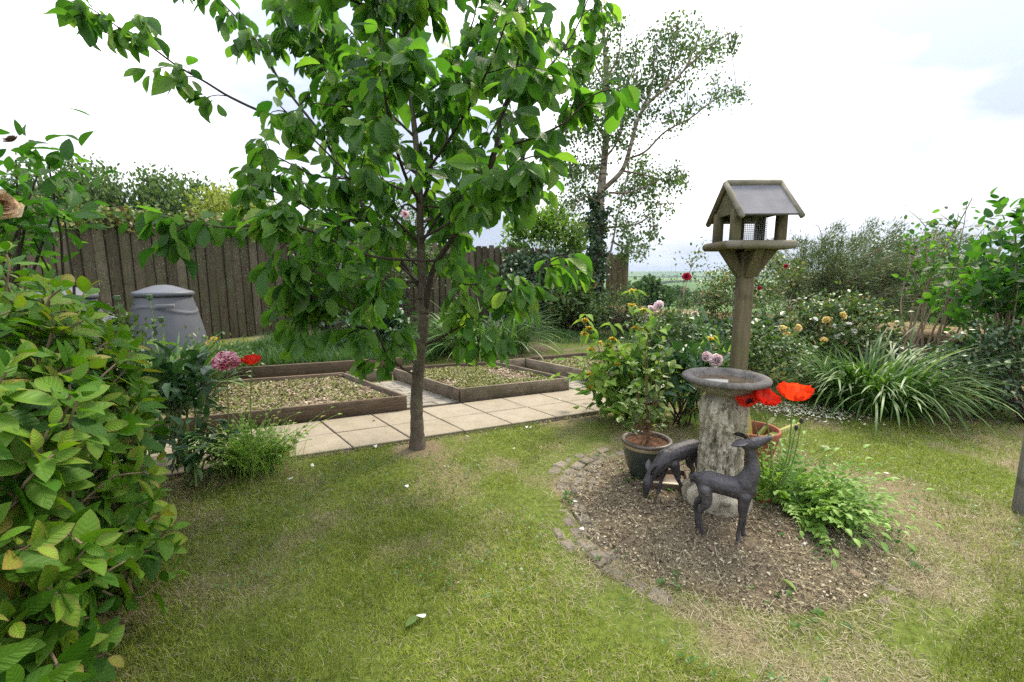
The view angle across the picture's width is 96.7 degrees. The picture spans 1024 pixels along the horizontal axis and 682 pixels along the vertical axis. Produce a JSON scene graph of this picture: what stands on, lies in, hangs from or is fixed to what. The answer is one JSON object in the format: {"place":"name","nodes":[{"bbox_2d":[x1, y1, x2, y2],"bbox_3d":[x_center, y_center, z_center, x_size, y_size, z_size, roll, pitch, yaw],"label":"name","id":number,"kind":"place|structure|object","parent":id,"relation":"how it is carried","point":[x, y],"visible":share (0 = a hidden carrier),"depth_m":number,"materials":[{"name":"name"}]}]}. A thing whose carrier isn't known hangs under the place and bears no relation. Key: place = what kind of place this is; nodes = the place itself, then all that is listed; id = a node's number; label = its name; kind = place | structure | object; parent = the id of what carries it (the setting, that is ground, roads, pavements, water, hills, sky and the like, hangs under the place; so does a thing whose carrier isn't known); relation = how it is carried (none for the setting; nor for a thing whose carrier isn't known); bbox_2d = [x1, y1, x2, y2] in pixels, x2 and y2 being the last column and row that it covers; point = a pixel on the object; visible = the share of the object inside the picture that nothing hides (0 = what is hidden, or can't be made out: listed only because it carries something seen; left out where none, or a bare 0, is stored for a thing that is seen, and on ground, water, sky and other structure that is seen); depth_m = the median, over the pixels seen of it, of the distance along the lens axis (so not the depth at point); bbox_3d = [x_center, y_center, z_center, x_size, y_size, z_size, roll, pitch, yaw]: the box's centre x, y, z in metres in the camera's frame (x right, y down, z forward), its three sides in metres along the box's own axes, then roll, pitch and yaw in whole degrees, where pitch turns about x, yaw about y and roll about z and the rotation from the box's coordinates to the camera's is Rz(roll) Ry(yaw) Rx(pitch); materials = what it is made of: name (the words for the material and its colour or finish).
{"place":"outdoors","nodes":[
{"label":"outdoors","id":0,"kind":"place"},
{"bbox_2d":[114,295,130,369],"bbox_3d":[-2.343,0.234,2.758,0.171,1.018,0.135,1,9,7],"label":"poppy seed head","id":1,"kind":"object","parent":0,"point":[117,298],"visible":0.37,"depth_m":2.69},
{"bbox_2d":[125,388,611,479],"bbox_3d":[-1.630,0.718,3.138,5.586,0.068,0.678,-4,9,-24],"label":"path","id":2,"kind":"structure","parent":0,"point":[356,432],"depth_m":3.52,"materials":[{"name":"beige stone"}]},
{"bbox_2d":[117,319,635,368],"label":"long grass","id":3,"kind":"structure","parent":0,"point":[268,349],"depth_m":6.19,"materials":[{"name":"green plant"}]},
{"bbox_2d":[375,378,621,407],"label":"sett paving","id":4,"kind":"structure","parent":0,"point":[429,398],"depth_m":4.44,"materials":[{"name":"beige stone"}]},
{"bbox_2d":[0,0,1023,270],"label":"sky","id":5,"kind":"structure","parent":0,"point":[863,109],"materials":[{"name":"white"}]},
{"bbox_2d":[49,323,1023,681],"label":"lawn","id":6,"kind":"structure","parent":0,"point":[631,627],"depth_m":1.74,"materials":[{"name":"plant"}]},
{"bbox_2d":[37,287,110,347],"bbox_3d":[-5.238,-0.144,5.388,0.808,1.006,0.808,0,9,0],"label":"compost bin","id":7,"kind":"object","parent":6,"relation":"on","point":[92,297],"visible":0.07,"depth_m":5.31,"materials":[{"name":"grey plastic"}]},
{"bbox_2d":[0,241,190,681],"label":"hydrangea bush","id":8,"kind":"object","parent":6,"relation":"on","point":[81,501],"visible":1,"depth_m":1.22,"materials":[{"name":"green plant"}]},
{"bbox_2d":[82,302,166,369],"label":"white rose","id":9,"kind":"object","parent":6,"relation":"on","point":[126,316],"visible":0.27,"depth_m":2.61,"materials":[{"name":"green plant"}]},
{"bbox_2d":[144,294,172,445],"bbox_3d":[-2.310,0.202,2.991,0.192,1.014,0.114,-3,9,-20],"label":"poppy seed head","id":10,"kind":"object","parent":6,"relation":"on","point":[149,297],"visible":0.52,"depth_m":2.91},
{"bbox_2d":[148,317,181,415],"bbox_3d":[-2.133,0.284,2.890,0.152,0.881,0.191,0,9,0],"label":"poppy seed head","id":11,"kind":"object","parent":6,"relation":"on","point":[162,342],"visible":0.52,"depth_m":2.82},
{"bbox_2d":[129,285,207,355],"bbox_3d":[-4.537,-0.233,5.982,0.901,1.006,0.901,0,9,0],"label":"compost bin","id":12,"kind":"object","parent":6,"relation":"on","point":[176,308],"visible":0.7,"depth_m":5.71,"materials":[{"name":"grey plastic"}]},
{"bbox_2d":[127,336,231,466],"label":"peony plant","id":13,"kind":"object","parent":6,"relation":"on","point":[177,387],"visible":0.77,"depth_m":2.71,"materials":[{"name":"green plant"}]},
{"bbox_2d":[151,413,242,486],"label":"dark perennial","id":14,"kind":"object","parent":6,"relation":"on","point":[195,457],"visible":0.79,"depth_m":2.47,"materials":[{"name":"green plant"}]},
{"bbox_2d":[179,326,264,380],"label":"yellow flowers","id":15,"kind":"object","parent":6,"relation":"on","point":[219,346],"visible":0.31,"depth_m":4.60,"materials":[{"name":"green plant"}]},
{"bbox_2d":[172,173,277,224],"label":"golden shrub","id":16,"kind":"object","parent":6,"relation":"on","point":[224,197],"visible":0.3,"depth_m":8.61,"materials":[{"name":"yellow plant"}]},
{"bbox_2d":[211,351,241,466],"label":"frilly poppy","id":17,"kind":"object","parent":6,"relation":"on","point":[222,360],"visible":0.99,"depth_m":2.58,"materials":[{"name":"pink plant"}]},
{"bbox_2d":[162,354,340,481],"bbox_3d":[-1.552,0.424,2.662,0.954,0.676,0.845,0,9,0],"label":"poppy plant","id":18,"kind":"object","parent":6,"relation":"on","point":[250,453],"visible":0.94,"depth_m":2.63,"materials":[{"name":"green plant"}]},
{"bbox_2d":[149,372,406,436],"bbox_3d":[-2.307,0.518,3.901,2.634,0.138,1.245,-3,9,-20],"label":"raised bed","id":19,"kind":"object","parent":6,"relation":"on","point":[313,396],"visible":0.59,"depth_m":3.83,"materials":[{"name":"brown wood"}]},
{"bbox_2d":[115,326,250,392],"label":"daylily clump","id":20,"kind":"object","parent":19,"relation":"on","point":[207,361],"visible":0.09,"depth_m":4.01,"materials":[{"name":"green plant"}]},
{"bbox_2d":[211,357,402,380],"bbox_3d":[-2.600,0.347,4.931,2.768,0.170,0.040,-3,9,-20],"label":"retaining board","id":21,"kind":"object","parent":6,"relation":"on","point":[267,371],"visible":0.28,"depth_m":4.99,"materials":[{"name":"brown wood"}]},
{"bbox_2d":[0,213,628,339],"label":"board fence","id":22,"kind":"object","parent":6,"relation":"on","point":[227,298],"visible":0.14,"depth_m":7.93,"materials":[{"name":"brown wood"}]},
{"bbox_2d":[0,108,127,330],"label":"climbing rose","id":23,"kind":"object","parent":22,"relation":"attached to","point":[17,215],"visible":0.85,"depth_m":2.42,"materials":[{"name":"green plant"}]},
{"bbox_2d":[18,193,314,246],"bbox_3d":[-5.665,-1.917,7.253,0.696,0.726,5.553,7,11,38],"label":"creeper","id":24,"kind":"object","parent":22,"relation":"attached to","point":[116,220],"visible":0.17,"depth_m":6.84,"materials":[{"name":"green plant"}]},
{"bbox_2d":[498,247,591,329],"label":"ivy","id":25,"kind":"object","parent":22,"relation":"attached to","point":[522,265],"visible":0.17,"depth_m":9.47,"materials":[{"name":"green plant"}]},
{"bbox_2d":[295,248,364,330],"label":"dark shrub","id":26,"kind":"object","parent":6,"relation":"on","point":[341,314],"visible":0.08,"depth_m":7.89,"materials":[{"name":"green plant"}]},
{"bbox_2d":[43,0,639,450],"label":"cherry tree","id":27,"kind":"object","parent":6,"relation":"on","point":[379,76],"visible":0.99,"depth_m":2.46,"materials":[{"name":"green plant"}]},
{"bbox_2d":[346,369,391,381],"bbox_3d":[-1.522,0.374,4.869,0.470,0.135,0.026,-4,9,-25],"label":"edging board","id":28,"kind":"object","parent":6,"relation":"on","point":[372,377],"visible":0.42,"depth_m":4.87,"materials":[{"name":"grey wood"}]},
{"bbox_2d":[336,300,418,347],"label":"dark shrub","id":29,"kind":"object","parent":6,"relation":"on","point":[393,324],"visible":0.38,"depth_m":6.58,"materials":[{"name":"green plant"}]},
{"bbox_2d":[346,195,448,324],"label":"rose shrub","id":30,"kind":"object","parent":6,"relation":"on","point":[405,214],"visible":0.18,"depth_m":8.34,"materials":[{"name":"green plant"}]},
{"bbox_2d":[405,615,417,625],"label":"fallen leaf","id":31,"kind":"object","parent":6,"relation":"on","point":[411,620],"visible":1,"depth_m":1.51,"materials":[{"name":"green plant"}]},
{"bbox_2d":[393,362,568,402],"bbox_3d":[-0.370,0.387,4.747,1.083,0.147,1.626,-8,11,-42],"label":"raised bed","id":32,"kind":"object","parent":6,"relation":"on","point":[464,382],"visible":0.94,"depth_m":4.48,"materials":[{"name":"brown wood"}]},
{"bbox_2d":[406,299,574,361],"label":"daylily clump","id":33,"kind":"object","parent":6,"relation":"on","point":[517,336],"visible":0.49,"depth_m":6.35,"materials":[{"name":"green plant"}]},
{"bbox_2d":[496,358,524,367],"bbox_3d":[-0.020,0.288,5.448,0.380,0.135,0.026,-4,10,-26],"label":"edging board","id":34,"kind":"object","parent":6,"relation":"on","point":[519,362],"visible":0.38,"depth_m":5.47,"materials":[{"name":"grey wood"}]},
{"bbox_2d":[48,399,1023,681],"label":"clover","id":35,"kind":"object","parent":6,"relation":"on","point":[576,541],"visible":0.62,"depth_m":1.98,"materials":[{"name":"green plant"}]},
{"bbox_2d":[495,202,589,254],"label":"laurel bush","id":36,"kind":"object","parent":6,"relation":"on","point":[549,223],"visible":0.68,"depth_m":10.70,"materials":[{"name":"green plant"}]},
{"bbox_2d":[542,280,611,331],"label":"viburnum shrub","id":37,"kind":"object","parent":6,"relation":"on","point":[562,312],"visible":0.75,"depth_m":8.91,"materials":[{"name":"green plant"}]},
{"bbox_2d":[525,350,679,381],"bbox_3d":[1.183,0.296,5.377,1.714,0.139,1.210,-4,9,-25],"label":"raised bed","id":38,"kind":"object","parent":6,"relation":"on","point":[569,364],"visible":0.23,"depth_m":5.37,"materials":[{"name":"brown wood"}]},
{"bbox_2d":[577,280,651,336],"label":"white flowered shrub","id":39,"kind":"object","parent":6,"relation":"on","point":[609,301],"visible":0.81,"depth_m":8.20,"materials":[{"name":"green plant"}]},
{"bbox_2d":[548,288,730,428],"bbox_3d":[1.032,0.160,3.649,1.518,1.165,0.911,0,9,0],"label":"phlomis plant","id":40,"kind":"object","parent":6,"relation":"on","point":[609,387],"visible":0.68,"depth_m":3.53,"materials":[{"name":"green plant"}]},
{"bbox_2d":[549,0,757,325],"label":"birch tree","id":41,"kind":"object","parent":6,"relation":"on","point":[608,74],"visible":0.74,"depth_m":9.16,"materials":[{"name":"green plant"}]},
{"bbox_2d":[584,190,614,316],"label":"ivy","id":42,"kind":"object","parent":41,"relation":"attached to","point":[599,265],"visible":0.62,"depth_m":9.51,"materials":[{"name":"green plant"}]},
{"bbox_2d":[616,292,716,358],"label":"rose bush","id":43,"kind":"object","parent":6,"relation":"on","point":[687,326],"visible":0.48,"depth_m":4.56,"materials":[{"name":"green plant"}]},
{"bbox_2d":[608,326,749,427],"bbox_3d":[1.282,0.269,3.446,1.124,0.755,0.823,0,9,0],"label":"peony plant","id":44,"kind":"object","parent":6,"relation":"on","point":[687,357],"visible":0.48,"depth_m":3.31,"materials":[{"name":"green plant"}]},
{"bbox_2d":[624,300,751,383],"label":"peony plant","id":45,"kind":"object","parent":6,"relation":"on","point":[657,304],"visible":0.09,"depth_m":4.91,"materials":[{"name":"green plant"}]},
{"bbox_2d":[670,237,735,321],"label":"red rose bush","id":46,"kind":"object","parent":6,"relation":"on","point":[686,276],"visible":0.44,"depth_m":5.93,"materials":[{"name":"green plant"}]},
{"bbox_2d":[576,457,879,613],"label":"bed soil","id":47,"kind":"structure","parent":6,"relation":"on","point":[749,541],"depth_m":1.95,"materials":[{"name":"brown soil"}]},
{"bbox_2d":[621,430,672,479],"bbox_3d":[0.765,0.661,2.597,0.284,0.222,0.284,0,9,0],"label":"glazed pot","id":48,"kind":"object","parent":47,"relation":"on","point":[637,456],"visible":0.74,"depth_m":2.53,"materials":[{"name":"green ceramic"}]},
{"bbox_2d":[616,325,682,445],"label":"azalea","id":49,"kind":"object","parent":48,"relation":"on","point":[650,415],"visible":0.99,"depth_m":2.53,"materials":[{"name":"green plant"}]},
{"bbox_2d":[651,468,688,490],"bbox_3d":[0.860,0.762,2.501,0.216,0.050,0.204,2,9,12],"label":"shallow dish","id":50,"kind":"object","parent":47,"relation":"on","point":[669,480],"visible":0.33,"depth_m":2.48,"materials":[{"name":"beige ceramic"}]},
{"bbox_2d":[642,439,698,498],"bbox_3d":[0.855,0.662,2.359,0.411,0.298,0.117,-3,9,-18],"label":"deer statue","id":51,"kind":"object","parent":47,"relation":"on","point":[672,456],"visible":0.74,"depth_m":2.30,"materials":[{"name":"metal"}]},
{"bbox_2d":[681,367,772,517],"bbox_3d":[1.035,0.493,2.253,0.400,0.667,0.402,0,9,0],"label":"birdbath","id":52,"kind":"object","parent":47,"relation":"on","point":[723,414],"visible":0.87,"depth_m":2.17,"materials":[{"name":"stone"}]},
{"bbox_2d":[690,432,772,542],"bbox_3d":[0.933,0.624,1.970,0.306,0.489,0.114,3,9,20],"label":"deer statue","id":53,"kind":"object","parent":47,"relation":"on","point":[741,486],"visible":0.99,"depth_m":1.93,"materials":[{"name":"metal"}]},
{"bbox_2d":[561,452,930,628],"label":"weed seedlings","id":54,"kind":"object","parent":47,"relation":"on","point":[818,610],"visible":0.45,"depth_m":1.90,"materials":[{"name":"green plant"}]},
{"bbox_2d":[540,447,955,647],"bbox_3d":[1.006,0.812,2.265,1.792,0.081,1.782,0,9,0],"label":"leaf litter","id":55,"kind":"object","parent":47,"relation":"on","point":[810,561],"visible":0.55,"depth_m":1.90,"materials":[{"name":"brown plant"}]},
{"bbox_2d":[702,179,805,369],"bbox_3d":[1.315,-0.053,2.621,0.384,1.687,0.502,0,9,0],"label":"bird table","id":56,"kind":"object","parent":47,"relation":"on","point":[739,205],"visible":0.98,"depth_m":2.48,"materials":[{"name":"wood"}]},
{"bbox_2d":[743,420,781,471],"bbox_3d":[1.425,0.632,2.704,0.290,0.248,0.290,0,9,0],"label":"terracotta pot","id":57,"kind":"object","parent":47,"relation":"on","point":[772,428],"visible":0.22,"depth_m":2.61,"materials":[{"name":"orange ceramic"}]},
{"bbox_2d":[747,414,799,434],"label":"potted lily","id":58,"kind":"object","parent":57,"relation":"on","point":[764,428],"visible":0.38,"depth_m":2.73,"materials":[{"name":"yellow plant"}]},
{"bbox_2d":[782,579,796,591],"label":"fallen leaf","id":59,"kind":"object","parent":47,"relation":"on","point":[790,583],"visible":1,"depth_m":1.69,"materials":[{"name":"green plant"}]},
{"bbox_2d":[735,381,943,568],"bbox_3d":[1.513,0.521,2.145,0.814,0.667,0.915,8,12,44],"label":"poppy plant","id":60,"kind":"object","parent":47,"relation":"on","point":[816,501],"visible":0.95,"depth_m":2.09,"materials":[{"name":"green plant"}]},
{"bbox_2d":[850,570,860,576],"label":"fallen leaf","id":61,"kind":"object","parent":47,"relation":"on","point":[856,573],"visible":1,"depth_m":1.74,"materials":[{"name":"beige plant"}]},
{"bbox_2d":[548,447,909,611],"bbox_3d":[0.983,0.850,2.279,1.678,0.063,1.629,0,9,0],"label":"cobble ring","id":62,"kind":"object","parent":6,"relation":"on","point":[567,544],"visible":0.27,"depth_m":2.04,"materials":[{"name":"grey stone"}]},
{"bbox_2d":[691,248,808,330],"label":"bronze tipped rose","id":63,"kind":"object","parent":6,"relation":"on","point":[758,286],"visible":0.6,"depth_m":5.95,"materials":[{"name":"green plant"}]},
{"bbox_2d":[710,307,809,382],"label":"dark perennial","id":64,"kind":"object","parent":6,"relation":"on","point":[774,319],"visible":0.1,"depth_m":4.87,"materials":[{"name":"green plant"}]},
{"bbox_2d":[686,304,836,407],"bbox_3d":[2.141,0.108,4.101,1.124,0.880,1.141,0,9,0],"label":"rose bush","id":65,"kind":"object","parent":6,"relation":"on","point":[764,349],"visible":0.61,"depth_m":3.93,"materials":[{"name":"green plant"}]},
{"bbox_2d":[752,265,825,314],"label":"hedge bush","id":66,"kind":"object","parent":6,"relation":"on","point":[772,310],"visible":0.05,"depth_m":10.55,"materials":[{"name":"green plant"}]},
{"bbox_2d":[753,400,885,424],"bbox_3d":[2.449,0.569,3.863,1.112,0.044,0.734,6,10,33],"label":"petal drift","id":67,"kind":"object","parent":6,"relation":"on","point":[786,404],"visible":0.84,"depth_m":3.79,"materials":[{"name":"plant"}]},
{"bbox_2d":[773,280,916,368],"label":"yellow rose bush","id":68,"kind":"object","parent":6,"relation":"on","point":[847,316],"visible":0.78,"depth_m":4.62,"materials":[{"name":"green plant"}]},
{"bbox_2d":[758,216,995,324],"bbox_3d":[6.569,-1.172,7.985,5.393,2.073,2.447,0,9,0],"label":"broom bush","id":69,"kind":"object","parent":6,"relation":"on","point":[839,265],"visible":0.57,"depth_m":7.50,"materials":[{"name":"green plant"}]},
{"bbox_2d":[789,339,975,383],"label":"dark leaved bush","id":70,"kind":"object","parent":6,"relation":"on","point":[896,352],"visible":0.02,"depth_m":4.72,"materials":[{"name":"green plant"}]},
{"bbox_2d":[752,322,1023,441],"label":"daylily clump","id":71,"kind":"object","parent":6,"relation":"on","point":[878,386],"visible":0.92,"depth_m":3.70,"materials":[{"name":"green plant"}]},
{"bbox_2d":[882,205,960,358],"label":"lilac shrub","id":72,"kind":"object","parent":6,"relation":"on","point":[922,259],"visible":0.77,"depth_m":5.25,"materials":[{"name":"green plant"}]},
{"bbox_2d":[896,258,1021,327],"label":"hedge bush","id":73,"kind":"object","parent":6,"relation":"on","point":[950,323],"visible":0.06,"depth_m":8.31,"materials":[{"name":"green plant"}]},
{"bbox_2d":[903,298,1023,425],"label":"dark leaved bush","id":74,"kind":"object","parent":6,"relation":"on","point":[992,341],"visible":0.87,"depth_m":3.65,"materials":[{"name":"green plant"}]},
{"bbox_2d":[907,242,1023,330],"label":"hedge bush","id":75,"kind":"object","parent":6,"relation":"on","point":[1000,250],"visible":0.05,"depth_m":7.33,"materials":[{"name":"green plant"}]},
{"bbox_2d":[917,198,1014,380],"bbox_3d":[4.803,-0.492,4.672,1.025,1.903,0.842,0,9,0],"label":"lilac shrub","id":76,"kind":"object","parent":6,"relation":"on","point":[951,259],"visible":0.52,"depth_m":4.77,"materials":[{"name":"green plant"}]},
{"bbox_2d":[916,186,1023,405],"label":"dark leaved bush","id":77,"kind":"object","parent":6,"relation":"on","point":[1009,274],"visible":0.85,"depth_m":4.10,"materials":[{"name":"green plant"}]},
{"bbox_2d":[1011,437,1023,515],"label":"garden post","id":78,"kind":"object","parent":6,"relation":"on","point":[1018,500],"visible":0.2,"depth_m":2.21,"materials":[{"name":"grey wood"}]},
{"bbox_2d":[604,270,1022,326],"bbox_3d":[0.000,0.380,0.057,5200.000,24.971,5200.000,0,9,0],"label":"hills","id":79,"kind":"structure","parent":0,"point":[692,287],"depth_m":578.52,"materials":[{"name":"green plant"}]},
{"bbox_2d":[0,153,139,211],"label":"willow tree","id":80,"kind":"object","parent":79,"relation":"on","point":[84,182],"visible":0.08,"depth_m":11.81,"materials":[{"name":"green plant"}]},
{"bbox_2d":[40,153,186,216],"bbox_3d":[-11.088,-2.854,13.232,3.470,4.817,2.889,0,9,0],"label":"willow tree","id":81,"kind":"object","parent":79,"relation":"on","point":[116,186],"visible":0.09,"depth_m":12.76,"materials":[{"name":"green plant"}]},
{"bbox_2d":[117,165,225,218],"bbox_3d":[-9.729,-2.864,13.516,3.652,4.706,3.239,0,9,0],"label":"willow tree","id":82,"kind":"object","parent":79,"relation":"on","point":[180,187],"visible":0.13,"depth_m":12.78,"materials":[{"name":"green plant"}]},
{"bbox_2d":[176,193,251,220],"bbox_3d":[-8.595,-2.549,13.828,2.591,3.903,2.191,0,9,0],"label":"willow tree","id":83,"kind":"object","parent":79,"relation":"on","point":[205,208],"visible":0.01,"depth_m":13.16,"materials":[{"name":"green plant"}]},
{"bbox_2d":[627,273,677,307],"bbox_3d":[9.366,-3.006,31.706,3.910,3.451,3.794,0,9,0],"label":"tree","id":84,"kind":"object","parent":79,"relation":"on","point":[653,289],"visible":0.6,"depth_m":30.90,"materials":[{"name":"green plant"}]},
{"bbox_2d":[671,285,689,308],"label":"tree","id":85,"kind":"object","parent":79,"relation":"on","point":[678,290],"visible":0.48,"depth_m":74.26,"materials":[{"name":"green plant"}]},
{"bbox_2d":[673,293,694,310],"bbox_3d":[14.961,-2.638,40.102,2.050,3.240,1.684,0,9,0],"label":"tree","id":86,"kind":"object","parent":79,"relation":"on","point":[686,302],"visible":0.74,"depth_m":39.83,"materials":[{"name":"green plant"}]},
{"bbox_2d":[685,289,702,310],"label":"tree","id":87,"kind":"object","parent":79,"relation":"on","point":[693,297],"visible":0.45,"depth_m":69.46,"materials":[{"name":"green plant"}]},
{"bbox_2d":[628,275,769,276],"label":"hedgerow","id":88,"kind":"object","parent":79,"relation":"on","point":[681,276],"visible":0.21,"depth_m":859.78,"materials":[{"name":"green plant"}]},
{"bbox_2d":[660,278,757,283],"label":"hedgerow","id":89,"kind":"object","parent":79,"relation":"on","point":[665,282],"visible":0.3,"depth_m":495.58,"materials":[{"name":"green plant"}]},
{"bbox_2d":[660,285,759,307],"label":"hedgerow","id":90,"kind":"object","parent":79,"relation":"on","point":[712,295],"depth_m":184.30,"materials":[{"name":"green plant"}]},
{"bbox_2d":[598,303,1023,381],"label":"garden wall","id":91,"kind":"structure","parent":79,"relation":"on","point":[928,328],"depth_m":6.06,"materials":[{"name":"stone"}]},
{"bbox_2d":[834,220,973,320],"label":"hedge bush","id":92,"kind":"object","parent":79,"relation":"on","point":[899,234],"visible":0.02,"depth_m":10.27,"materials":[{"name":"green plant"}]}
]}

